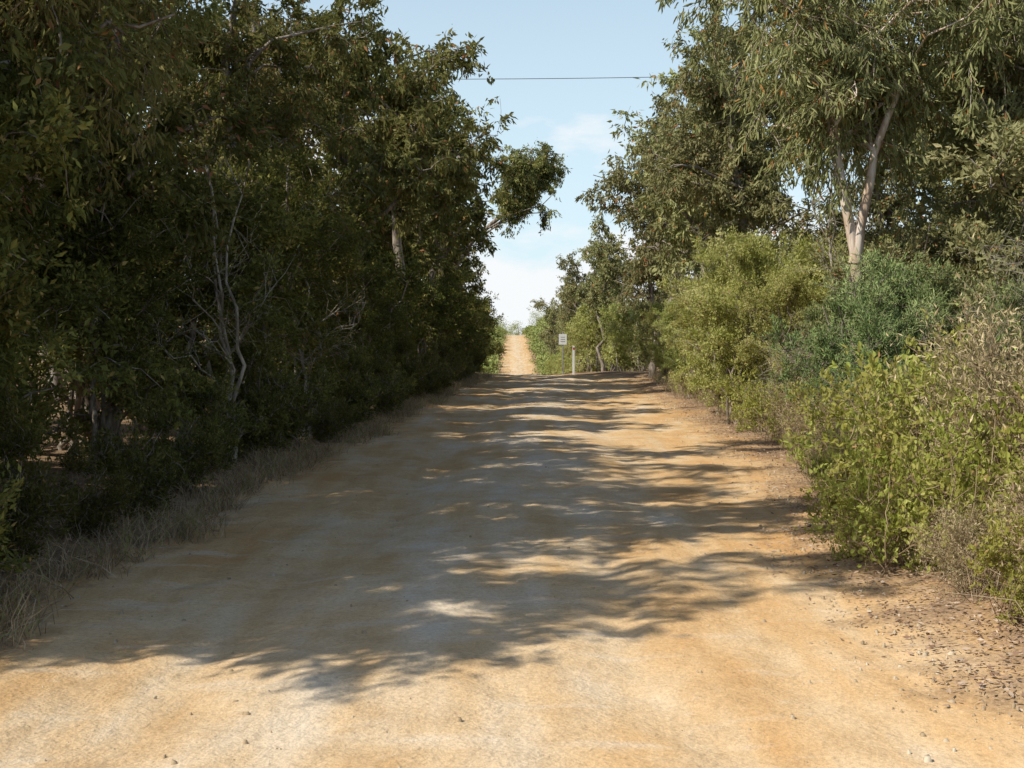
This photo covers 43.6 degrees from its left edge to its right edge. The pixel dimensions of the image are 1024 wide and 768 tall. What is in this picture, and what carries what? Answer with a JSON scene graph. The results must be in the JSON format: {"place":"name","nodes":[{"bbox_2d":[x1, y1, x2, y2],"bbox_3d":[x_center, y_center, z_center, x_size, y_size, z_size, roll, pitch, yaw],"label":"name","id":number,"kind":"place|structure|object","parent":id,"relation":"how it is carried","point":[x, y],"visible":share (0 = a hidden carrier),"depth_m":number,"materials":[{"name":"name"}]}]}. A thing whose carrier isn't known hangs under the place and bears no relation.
{"place":"outdoors","nodes":[
{"label":"outdoors","id":0,"kind":"place"},
{"bbox_2d":[0,369,493,657],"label":"dry grass","id":1,"kind":"structure","parent":0,"point":[278,470],"depth_m":10.60,"materials":[{"name":"beige plant"}]},
{"bbox_2d":[0,335,1023,767],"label":"dirt road","id":2,"kind":"structure","parent":0,"point":[572,669],"depth_m":6.92,"materials":[{"name":"beige soil"}]},
{"bbox_2d":[17,396,1022,767],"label":"road pebbles","id":3,"kind":"object","parent":2,"relation":"on","point":[923,734],"visible":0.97,"depth_m":6.85,"materials":[{"name":"stone"}]},
{"bbox_2d":[0,326,1023,725],"bbox_3d":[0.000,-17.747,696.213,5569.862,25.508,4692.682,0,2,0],"label":"ground","id":4,"kind":"structure","parent":0,"point":[1000,700],"depth_m":8.61,"materials":[{"name":"beige soil"}]},
{"bbox_2d":[0,149,32,231],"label":"tea tree shrub","id":5,"kind":"object","parent":4,"relation":"on","point":[19,159],"visible":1,"depth_m":7.57,"materials":[{"name":"green plant"}]},
{"bbox_2d":[0,461,36,585],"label":"roadside shrub","id":6,"kind":"object","parent":4,"relation":"on","point":[5,564],"visible":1,"depth_m":7.10,"materials":[{"name":"green plant"}]},
{"bbox_2d":[0,46,95,478],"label":"tea tree shrub","id":7,"kind":"object","parent":4,"relation":"on","point":[6,298],"visible":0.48,"depth_m":9.00,"materials":[{"name":"green plant"}]},
{"bbox_2d":[0,370,101,573],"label":"roadside shrub","id":8,"kind":"object","parent":4,"relation":"on","point":[12,444],"visible":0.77,"depth_m":8.72,"materials":[{"name":"green plant"}]},
{"bbox_2d":[0,144,135,463],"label":"tea tree shrub","id":9,"kind":"object","parent":4,"relation":"on","point":[70,299],"visible":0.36,"depth_m":11.34,"materials":[{"name":"green plant"}]},
{"bbox_2d":[0,0,151,270],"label":"eucalyptus tree","id":10,"kind":"object","parent":4,"relation":"on","point":[73,61],"visible":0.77,"depth_m":9.55,"materials":[{"name":"green plant"}]},
{"bbox_2d":[27,423,140,539],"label":"roadside shrub","id":11,"kind":"object","parent":4,"relation":"on","point":[90,514],"visible":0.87,"depth_m":10.05,"materials":[{"name":"green plant"}]},
{"bbox_2d":[0,128,180,475],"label":"tea tree shrub","id":12,"kind":"object","parent":4,"relation":"on","point":[105,300],"visible":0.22,"depth_m":13.22,"materials":[{"name":"green plant"}]},
{"bbox_2d":[0,32,192,486],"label":"tea tree shrub","id":13,"kind":"object","parent":4,"relation":"on","point":[10,116],"visible":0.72,"depth_m":8.88,"materials":[{"name":"green plant"}]},
{"bbox_2d":[15,33,189,450],"bbox_3d":[-6.403,-1.739,16.201,5.187,5.817,4.051,2,3,39],"label":"tea tree shrub","id":14,"kind":"object","parent":4,"relation":"on","point":[162,301],"visible":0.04,"depth_m":15.78,"materials":[{"name":"green plant"}]},
{"bbox_2d":[0,0,206,237],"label":"eucalyptus tree","id":15,"kind":"object","parent":4,"relation":"on","point":[26,17],"visible":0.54,"depth_m":10.54,"materials":[{"name":"green plant"}]},
{"bbox_2d":[12,178,214,465],"bbox_3d":[-4.489,-0.536,13.843,2.308,3.330,2.942,-2,3,-39],"label":"tea tree shrub","id":16,"kind":"object","parent":4,"relation":"on","point":[141,239],"visible":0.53,"depth_m":13.51,"materials":[{"name":"green plant"}]},
{"bbox_2d":[21,143,213,451],"bbox_3d":[-5.542,-1.138,16.668,4.036,4.567,3.166,1,2,28],"label":"tea tree shrub","id":17,"kind":"object","parent":4,"relation":"on","point":[79,402],"visible":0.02,"depth_m":16.67,"materials":[{"name":"plant"}]},
{"bbox_2d":[74,370,197,520],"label":"roadside shrub","id":18,"kind":"object","parent":4,"relation":"on","point":[150,481],"visible":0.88,"depth_m":11.55,"materials":[{"name":"green plant"}]},
{"bbox_2d":[62,0,229,431],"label":"eucalyptus tree","id":19,"kind":"object","parent":4,"relation":"on","point":[209,11],"visible":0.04,"depth_m":19.90,"materials":[{"name":"green plant"}]},
{"bbox_2d":[33,0,309,473],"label":"eucalyptus tree","id":20,"kind":"object","parent":4,"relation":"on","point":[177,123],"visible":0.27,"depth_m":14.08,"materials":[{"name":"green plant"}]},
{"bbox_2d":[113,366,236,494],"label":"roadside shrub","id":21,"kind":"object","parent":4,"relation":"on","point":[210,447],"visible":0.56,"depth_m":13.00,"materials":[{"name":"green plant"}]},
{"bbox_2d":[28,147,325,451],"bbox_3d":[-4.145,-0.944,16.139,3.717,4.212,2.610,1,2,18],"label":"tea tree shrub","id":22,"kind":"object","parent":4,"relation":"on","point":[247,287],"visible":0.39,"depth_m":15.75,"materials":[{"name":"green plant"}]},
{"bbox_2d":[128,76,299,462],"bbox_3d":[-3.413,-1.216,15.017,2.019,4.728,1.900,-2,3,-42],"label":"dead tree","id":23,"kind":"object","parent":4,"relation":"on","point":[227,351],"visible":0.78,"depth_m":15.08,"materials":[{"name":"grey plant"}]},
{"bbox_2d":[175,353,271,471],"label":"roadside shrub","id":24,"kind":"object","parent":4,"relation":"on","point":[211,396],"visible":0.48,"depth_m":14.49,"materials":[{"name":"green plant"}]},
{"bbox_2d":[129,140,350,415],"bbox_3d":[-3.917,-1.251,18.054,4.141,4.685,3.247,-2,3,-38],"label":"tea tree shrub","id":25,"kind":"object","parent":4,"relation":"on","point":[299,160],"visible":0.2,"depth_m":18.04,"materials":[{"name":"green plant"}]},
{"bbox_2d":[124,0,387,398],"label":"eucalyptus tree","id":26,"kind":"object","parent":4,"relation":"on","point":[224,51],"visible":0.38,"depth_m":23.21,"materials":[{"name":"green plant"}]},
{"bbox_2d":[129,0,385,243],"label":"eucalyptus tree","id":27,"kind":"object","parent":4,"relation":"on","point":[329,82],"visible":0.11,"depth_m":27.18,"materials":[{"name":"green plant"}]},
{"bbox_2d":[198,299,333,458],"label":"roadside shrub","id":28,"kind":"object","parent":4,"relation":"on","point":[277,403],"visible":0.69,"depth_m":15.88,"materials":[{"name":"green plant"}]},
{"bbox_2d":[167,172,374,406],"bbox_3d":[-3.983,-1.223,21.086,4.049,4.582,3.176,2,3,35],"label":"tea tree shrub","id":29,"kind":"object","parent":4,"relation":"on","point":[322,259],"visible":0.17,"depth_m":20.75,"materials":[{"name":"green plant"}]},
{"bbox_2d":[241,323,341,450],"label":"roadside shrub","id":30,"kind":"object","parent":4,"relation":"on","point":[298,419],"visible":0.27,"depth_m":17.53,"materials":[{"name":"green plant"}]},
{"bbox_2d":[250,229,380,415],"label":"tea tree shrub","id":31,"kind":"object","parent":4,"relation":"on","point":[337,273],"visible":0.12,"depth_m":22.78,"materials":[{"name":"green plant"}]},
{"bbox_2d":[275,175,368,436],"bbox_3d":[-3.170,-1.177,20.410,1.794,4.465,1.907,0,2,-4],"label":"dead tree","id":32,"kind":"object","parent":4,"relation":"on","point":[302,359],"visible":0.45,"depth_m":20.48,"materials":[{"name":"grey plant"}]},
{"bbox_2d":[302,377,355,442],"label":"roadside shrub","id":33,"kind":"object","parent":4,"relation":"on","point":[328,426],"visible":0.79,"depth_m":19.03,"materials":[{"name":"green plant"}]},
{"bbox_2d":[292,157,381,385],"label":"tea tree shrub","id":34,"kind":"object","parent":4,"relation":"on","point":[356,208],"visible":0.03,"depth_m":29.85,"materials":[{"name":"green plant"}]},
{"bbox_2d":[302,256,390,405],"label":"tea tree shrub","id":35,"kind":"object","parent":4,"relation":"on","point":[351,293],"visible":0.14,"depth_m":25.39,"materials":[{"name":"green plant"}]},
{"bbox_2d":[247,0,468,338],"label":"eucalyptus tree","id":36,"kind":"object","parent":4,"relation":"on","point":[375,61],"visible":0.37,"depth_m":31.85,"materials":[{"name":"green plant"}]},
{"bbox_2d":[322,327,402,425],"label":"roadside shrub","id":37,"kind":"object","parent":4,"relation":"on","point":[366,396],"visible":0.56,"depth_m":21.93,"materials":[{"name":"green plant"}]},
{"bbox_2d":[314,253,422,381],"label":"tea tree shrub","id":38,"kind":"object","parent":4,"relation":"on","point":[374,286],"visible":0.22,"depth_m":28.54,"materials":[{"name":"green plant"}]},
{"bbox_2d":[366,344,416,414],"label":"roadside shrub","id":39,"kind":"object","parent":4,"relation":"on","point":[386,401],"visible":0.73,"depth_m":24.93,"materials":[{"name":"green plant"}]},
{"bbox_2d":[357,243,432,380],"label":"tea tree shrub","id":40,"kind":"object","parent":4,"relation":"on","point":[393,275],"visible":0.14,"depth_m":32.45,"materials":[{"name":"green plant"}]},
{"bbox_2d":[310,27,494,340],"bbox_3d":[-3.703,-5.057,36.722,6.254,10.749,5.247,1,2,14],"label":"eucalyptus tree","id":41,"kind":"object","parent":4,"relation":"on","point":[413,89],"visible":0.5,"depth_m":36.05,"materials":[{"name":"green plant"}]},
{"bbox_2d":[378,274,440,359],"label":"tea tree shrub","id":42,"kind":"object","parent":4,"relation":"on","point":[426,319],"visible":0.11,"depth_m":35.22,"materials":[{"name":"green plant"}]},
{"bbox_2d":[338,41,518,333],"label":"eucalyptus tree","id":43,"kind":"object","parent":4,"relation":"on","point":[478,204],"visible":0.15,"depth_m":45.87,"materials":[{"name":"green plant"}]},
{"bbox_2d":[356,64,516,365],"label":"eucalyptus tree","id":44,"kind":"object","parent":4,"relation":"on","point":[463,143],"visible":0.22,"depth_m":40.93,"materials":[{"name":"green plant"}]},
{"bbox_2d":[409,273,467,360],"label":"tea tree shrub","id":45,"kind":"object","parent":4,"relation":"on","point":[432,300],"visible":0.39,"depth_m":38.09,"materials":[{"name":"green plant"}]},
{"bbox_2d":[420,340,456,396],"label":"roadside shrub","id":46,"kind":"object","parent":4,"relation":"on","point":[438,377],"visible":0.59,"depth_m":32.41,"materials":[{"name":"green plant"}]},
{"bbox_2d":[409,274,472,371],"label":"tea tree shrub","id":47,"kind":"object","parent":4,"relation":"on","point":[449,329],"visible":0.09,"depth_m":39.30,"materials":[{"name":"green plant"}]},
{"bbox_2d":[422,139,510,279],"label":"eucalyptus tree","id":48,"kind":"object","parent":4,"relation":"on","point":[466,238],"visible":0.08,"depth_m":49.29,"materials":[{"name":"green plant"}]},
{"bbox_2d":[1,374,1023,724],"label":"leaf litter","id":49,"kind":"object","parent":4,"relation":"on","point":[869,612],"visible":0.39,"depth_m":7.99,"materials":[{"name":"brown plant"}]},
{"bbox_2d":[453,141,572,269],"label":"leaning eucalyptus tree","id":50,"kind":"object","parent":4,"relation":"on","point":[526,181],"visible":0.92,"depth_m":52.30,"materials":[{"name":"green plant"}]},
{"bbox_2d":[526,297,562,370],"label":"eucalyptus tree","id":51,"kind":"object","parent":4,"relation":"on","point":[550,333],"visible":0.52,"depth_m":129.84,"materials":[{"name":"green plant"}]},
{"bbox_2d":[481,307,637,374],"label":"distant bushland","id":52,"kind":"structure","parent":4,"relation":"on","point":[531,332],"depth_m":262.18,"materials":[{"name":"green plant"}]},
{"bbox_2d":[555,252,603,371],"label":"eucalyptus tree","id":53,"kind":"object","parent":4,"relation":"on","point":[567,304],"visible":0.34,"depth_m":74.24,"materials":[{"name":"green plant"}]},
{"bbox_2d":[570,301,626,371],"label":"tea tree shrub","id":54,"kind":"object","parent":4,"relation":"on","point":[591,330],"visible":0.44,"depth_m":61.10,"materials":[{"name":"green plant"}]},
{"bbox_2d":[560,214,643,371],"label":"eucalyptus tree","id":55,"kind":"object","parent":4,"relation":"on","point":[612,268],"visible":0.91,"depth_m":59.52,"materials":[{"name":"green plant"}]},
{"bbox_2d":[598,300,645,370],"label":"tea tree shrub","id":56,"kind":"object","parent":4,"relation":"on","point":[617,357],"visible":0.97,"depth_m":56.63,"materials":[{"name":"green plant"}]},
{"bbox_2d":[575,80,693,378],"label":"eucalyptus tree","id":57,"kind":"object","parent":4,"relation":"on","point":[616,180],"visible":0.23,"depth_m":41.99,"materials":[{"name":"green plant"}]},
{"bbox_2d":[607,191,698,376],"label":"eucalyptus tree","id":58,"kind":"object","parent":4,"relation":"on","point":[650,278],"visible":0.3,"depth_m":47.26,"materials":[{"name":"green plant"}]},
{"bbox_2d":[636,299,687,379],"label":"yellow green bush","id":59,"kind":"object","parent":4,"relation":"on","point":[651,314],"visible":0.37,"depth_m":40.84,"materials":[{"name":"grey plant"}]},
{"bbox_2d":[649,299,699,388],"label":"yellow green bush","id":60,"kind":"object","parent":4,"relation":"on","point":[672,364],"visible":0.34,"depth_m":35.85,"materials":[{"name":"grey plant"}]},
{"bbox_2d":[661,276,722,398],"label":"yellow green bush","id":61,"kind":"object","parent":4,"relation":"on","point":[681,323],"visible":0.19,"depth_m":31.06,"materials":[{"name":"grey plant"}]},
{"bbox_2d":[606,103,799,368],"bbox_3d":[5.452,-4.088,36.794,5.196,8.930,4.359,-1,2,-22],"label":"eucalyptus tree","id":62,"kind":"object","parent":4,"relation":"on","point":[674,228],"visible":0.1,"depth_m":36.79,"materials":[{"name":"green plant"}]},
{"bbox_2d":[626,0,803,392],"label":"eucalyptus tree","id":63,"kind":"object","parent":4,"relation":"on","point":[671,82],"visible":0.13,"depth_m":31.21,"materials":[{"name":"green plant"}]},
{"bbox_2d":[664,238,779,413],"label":"yellow green bush","id":64,"kind":"object","parent":4,"relation":"on","point":[692,331],"visible":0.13,"depth_m":26.45,"materials":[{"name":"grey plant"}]},
{"bbox_2d":[626,10,830,365],"bbox_3d":[4.826,-3.388,26.983,4.733,8.225,3.928,-1,3,-29],"label":"eucalyptus tree","id":65,"kind":"object","parent":4,"relation":"on","point":[731,190],"visible":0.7,"depth_m":26.33,"materials":[{"name":"green plant"}]},
{"bbox_2d":[655,224,812,424],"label":"yellow green bush","id":66,"kind":"object","parent":4,"relation":"on","point":[748,256],"visible":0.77,"depth_m":23.41,"materials":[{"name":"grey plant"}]},
{"bbox_2d":[719,366,775,432],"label":"light green shrub","id":67,"kind":"object","parent":4,"relation":"on","point":[742,386],"visible":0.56,"depth_m":20.95,"materials":[{"name":"green plant"}]},
{"bbox_2d":[737,357,799,440],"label":"light green shrub","id":68,"kind":"object","parent":4,"relation":"on","point":[770,419],"visible":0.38,"depth_m":18.94,"materials":[{"name":"green plant"}]},
{"bbox_2d":[721,267,833,428],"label":"yellow green bush","id":69,"kind":"object","parent":4,"relation":"on","point":[783,294],"visible":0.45,"depth_m":20.73,"materials":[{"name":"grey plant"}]},
{"bbox_2d":[747,369,821,450],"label":"dry tangled bush","id":70,"kind":"object","parent":4,"relation":"on","point":[777,403],"visible":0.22,"depth_m":17.71,"materials":[{"name":"green plant"}]},
{"bbox_2d":[779,294,850,421],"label":"fine leaved wattle shrub","id":71,"kind":"object","parent":4,"relation":"on","point":[815,315],"visible":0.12,"depth_m":17.91,"materials":[{"name":"green plant"}]},
{"bbox_2d":[791,444,867,530],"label":"light green shrub","id":72,"kind":"object","parent":4,"relation":"on","point":[844,476],"visible":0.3,"depth_m":10.22,"materials":[{"name":"green plant"}]},
{"bbox_2d":[767,223,892,363],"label":"tea tree shrub","id":73,"kind":"object","parent":4,"relation":"on","point":[809,268],"visible":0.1,"depth_m":21.34,"materials":[{"name":"green plant"}]},
{"bbox_2d":[645,365,1023,639],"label":"dry grass","id":74,"kind":"structure","parent":4,"relation":"on","point":[672,388],"depth_m":9.23,"materials":[{"name":"plant"}]},
{"bbox_2d":[773,145,904,300],"bbox_3d":[5.423,-1.727,20.865,2.244,5.253,2.111,1,2,18],"label":"dead tree","id":75,"kind":"object","parent":4,"relation":"on","point":[830,255],"visible":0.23,"depth_m":20.48,"materials":[{"name":"grey plant"}]},
{"bbox_2d":[655,0,1023,353],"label":"peeling bark eucalyptus tree","id":76,"kind":"object","parent":4,"relation":"on","point":[833,54],"visible":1,"depth_m":15.74,"materials":[{"name":"green plant"}]},
{"bbox_2d":[751,244,940,451],"bbox_3d":[3.947,-0.184,14.901,2.374,2.918,1.994,0,2,-10],"label":"fine leaved wattle shrub","id":77,"kind":"object","parent":4,"relation":"on","point":[880,272],"visible":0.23,"depth_m":14.62,"materials":[{"name":"green plant"}]},
{"bbox_2d":[802,475,896,560],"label":"light green shrub","id":78,"kind":"object","parent":4,"relation":"on","point":[843,508],"visible":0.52,"depth_m":8.99,"materials":[{"name":"green plant"}]},
{"bbox_2d":[790,367,923,495],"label":"light green shrub","id":79,"kind":"object","parent":4,"relation":"on","point":[818,414],"visible":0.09,"depth_m":12.15,"materials":[{"name":"green plant"}]},
{"bbox_2d":[780,18,974,258],"bbox_3d":[8.854,-3.982,28.524,5.382,9.085,4.860,-1,2,-26],"label":"eucalyptus tree","id":80,"kind":"object","parent":4,"relation":"on","point":[880,201],"visible":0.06,"depth_m":28.50,"materials":[{"name":"green plant"}]},
{"bbox_2d":[793,280,970,435],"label":"fine leaved wattle shrub","id":81,"kind":"object","parent":4,"relation":"on","point":[873,329],"visible":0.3,"depth_m":13.37,"materials":[{"name":"green plant"}]},
{"bbox_2d":[782,396,992,577],"bbox_3d":[2.567,0.757,8.589,1.394,1.359,1.395,-2,3,-43],"label":"light green shrub","id":82,"kind":"object","parent":4,"relation":"on","point":[903,501],"visible":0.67,"depth_m":8.46,"materials":[{"name":"green plant"}]},
{"bbox_2d":[791,340,994,524],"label":"light green shrub","id":83,"kind":"object","parent":4,"relation":"on","point":[859,438],"visible":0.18,"depth_m":10.40,"materials":[{"name":"green plant"}]},
{"bbox_2d":[791,208,1013,374],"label":"tea tree shrub","id":84,"kind":"object","parent":4,"relation":"on","point":[928,250],"visible":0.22,"depth_m":16.12,"materials":[{"name":"green plant"}]},
{"bbox_2d":[804,345,1022,546],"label":"light green shrub","id":85,"kind":"object","parent":4,"relation":"on","point":[880,442],"visible":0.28,"depth_m":9.45,"materials":[{"name":"green plant"}]},
{"bbox_2d":[838,342,990,499],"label":"light green shrub","id":86,"kind":"object","parent":4,"relation":"on","point":[914,381],"visible":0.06,"depth_m":11.41,"materials":[{"name":"green plant"}]},
{"bbox_2d":[831,79,1023,348],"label":"tea tree shrub","id":87,"kind":"object","parent":4,"relation":"on","point":[931,191],"visible":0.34,"depth_m":16.40,"materials":[{"name":"green plant"}]},
{"bbox_2d":[851,232,1023,535],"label":"dry tangled bush","id":88,"kind":"object","parent":4,"relation":"on","point":[989,368],"visible":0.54,"depth_m":9.11,"materials":[{"name":"beige plant"}]},
{"bbox_2d":[874,0,1023,237],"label":"eucalyptus tree","id":89,"kind":"object","parent":4,"relation":"on","point":[966,194],"visible":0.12,"depth_m":19.95,"materials":[{"name":"green plant"}]},
{"bbox_2d":[875,387,1023,592],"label":"light green shrub","id":90,"kind":"object","parent":4,"relation":"on","point":[946,480],"visible":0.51,"depth_m":7.66,"materials":[{"name":"green plant"}]},
{"bbox_2d":[875,346,1023,542],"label":"light green shrub","id":91,"kind":"object","parent":4,"relation":"on","point":[910,398],"visible":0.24,"depth_m":8.72,"materials":[{"name":"green plant"}]},
{"bbox_2d":[883,309,1021,507],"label":"light green shrub","id":92,"kind":"object","parent":4,"relation":"on","point":[913,340],"visible":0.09,"depth_m":10.40,"materials":[{"name":"green plant"}]},
{"bbox_2d":[884,257,1021,398],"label":"fine leaved wattle shrub","id":93,"kind":"object","parent":4,"relation":"on","point":[935,275],"visible":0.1,"depth_m":14.21,"materials":[{"name":"green plant"}]},
{"bbox_2d":[906,474,1016,603],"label":"dry tangled bush","id":94,"kind":"object","parent":4,"relation":"on","point":[965,532],"visible":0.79,"depth_m":7.43,"materials":[{"name":"dry twigs"},{"name":"leaf"}]},
{"bbox_2d":[904,25,1023,237],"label":"eucalyptus tree","id":95,"kind":"object","parent":4,"relation":"on","point":[988,83],"visible":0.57,"depth_m":16.16,"materials":[{"name":"green plant"}]},
{"bbox_2d":[925,106,1023,339],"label":"tea tree shrub","id":96,"kind":"object","parent":4,"relation":"on","point":[997,174],"visible":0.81,"depth_m":12.94,"materials":[{"name":"green plant"}]},
{"bbox_2d":[940,275,1023,435],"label":"bush","id":97,"kind":"object","parent":4,"relation":"on","point":[1006,291],"visible":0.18,"depth_m":11.44,"materials":[{"name":"green plant"}]},
{"bbox_2d":[944,218,1023,332],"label":"dead twiggy shrub","id":98,"kind":"object","parent":4,"relation":"on","point":[1004,270],"visible":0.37,"depth_m":12.52,"materials":[{"name":"brown plant"}]},
{"bbox_2d":[961,502,1023,624],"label":"light green shrub","id":99,"kind":"object","parent":4,"relation":"on","point":[986,553],"visible":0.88,"depth_m":6.65,"materials":[{"name":"green plant"}]},
{"bbox_2d":[966,449,1023,639],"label":"dry tangled bush","id":100,"kind":"object","parent":4,"relation":"on","point":[1018,511],"visible":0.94,"depth_m":6.25,"materials":[{"name":"brown plant"}]},
{"bbox_2d":[972,434,1023,569],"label":"dry tangled bush","id":101,"kind":"object","parent":4,"relation":"on","point":[1013,508],"visible":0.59,"depth_m":6.84,"materials":[{"name":"brown plant"}]},
{"bbox_2d":[127,0,1012,334],"label":"sky","id":102,"kind":"structure","parent":0,"point":[594,41],"materials":[{"name":"blue"}]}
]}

